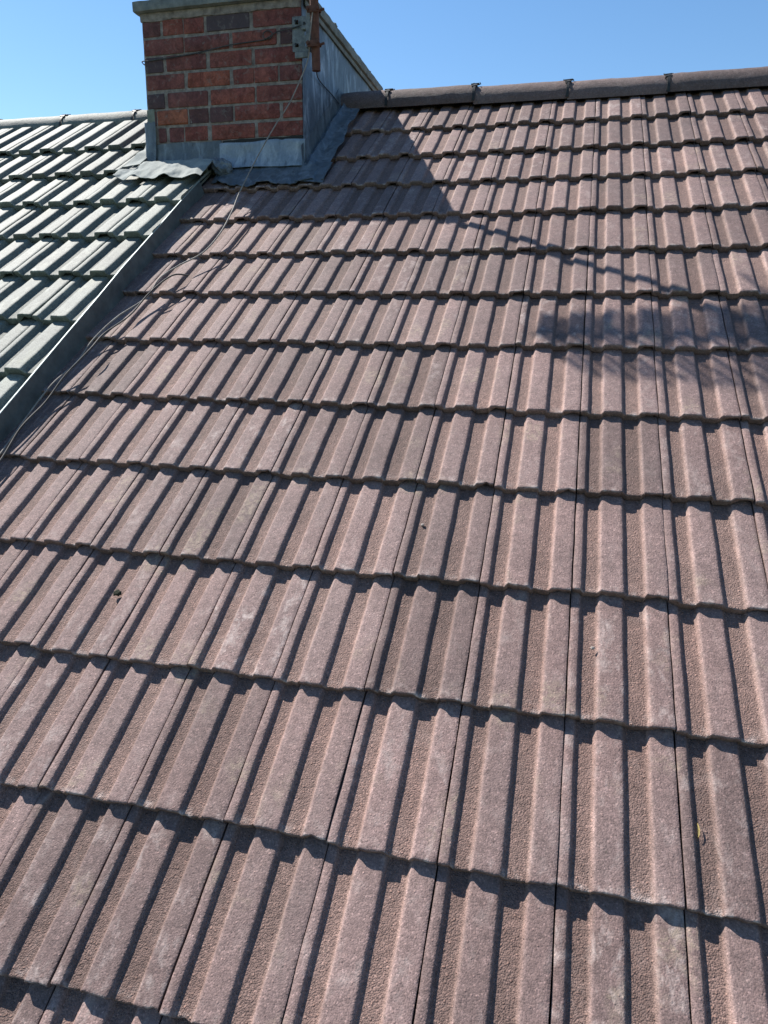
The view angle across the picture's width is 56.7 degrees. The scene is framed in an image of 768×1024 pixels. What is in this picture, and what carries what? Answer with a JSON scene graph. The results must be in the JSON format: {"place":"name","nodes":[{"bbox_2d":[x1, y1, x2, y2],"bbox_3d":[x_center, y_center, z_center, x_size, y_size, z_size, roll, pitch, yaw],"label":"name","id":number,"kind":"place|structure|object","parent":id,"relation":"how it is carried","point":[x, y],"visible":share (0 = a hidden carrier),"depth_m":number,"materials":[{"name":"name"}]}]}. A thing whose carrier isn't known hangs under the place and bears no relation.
{"place":"outdoors","nodes":[
{"label":"outdoors","id":0,"kind":"place"},
{"bbox_2d":[0,109,215,410],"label":"tiled roof","id":1,"kind":"structure","parent":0,"point":[80,223],"depth_m":3.48,"materials":[{"name":"tile"}]},
{"bbox_2d":[0,66,767,1023],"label":"tiled roof","id":2,"kind":"structure","parent":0,"point":[306,716],"depth_m":1.83,"materials":[{"name":"brown tile"}]},
{"bbox_2d":[0,273,188,461],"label":"aerial cable","id":3,"kind":"object","parent":2,"relation":"attached to","point":[57,385],"visible":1,"depth_m":2.63,"materials":[{"name":"black rubber"}]},
{"bbox_2d":[0,181,203,442],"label":"metal strip","id":4,"kind":"object","parent":2,"relation":"attached to","point":[23,400],"visible":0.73,"depth_m":2.83,"materials":[{"name":"grey metal"}]},
{"bbox_2d":[113,589,121,595],"bbox_3d":[-0.726,0.221,1.942,0.027,0.014,0.019,4,49,14],"label":"moss clump","id":5,"kind":"object","parent":2,"relation":"on","point":[117,592],"visible":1,"depth_m":1.94,"materials":[{"name":"plant"}]},
{"bbox_2d":[113,0,382,186],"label":"chimney","id":6,"kind":"object","parent":2,"relation":"on","point":[220,110],"visible":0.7,"depth_m":3.65,"materials":[{"name":"red brick"}]},
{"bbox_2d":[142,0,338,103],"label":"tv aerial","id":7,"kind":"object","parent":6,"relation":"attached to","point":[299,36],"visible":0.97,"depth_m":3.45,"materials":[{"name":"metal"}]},
{"bbox_2d":[0,12,312,454],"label":"aerial cable","id":8,"kind":"object","parent":7,"relation":"hanging from","point":[46,390],"visible":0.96,"depth_m":3.04,"materials":[{"name":"black rubber"}]},
{"bbox_2d":[0,0,767,119],"label":"sky","id":9,"kind":"structure","parent":0,"point":[58,57],"materials":[{"name":"blue"}]}
]}

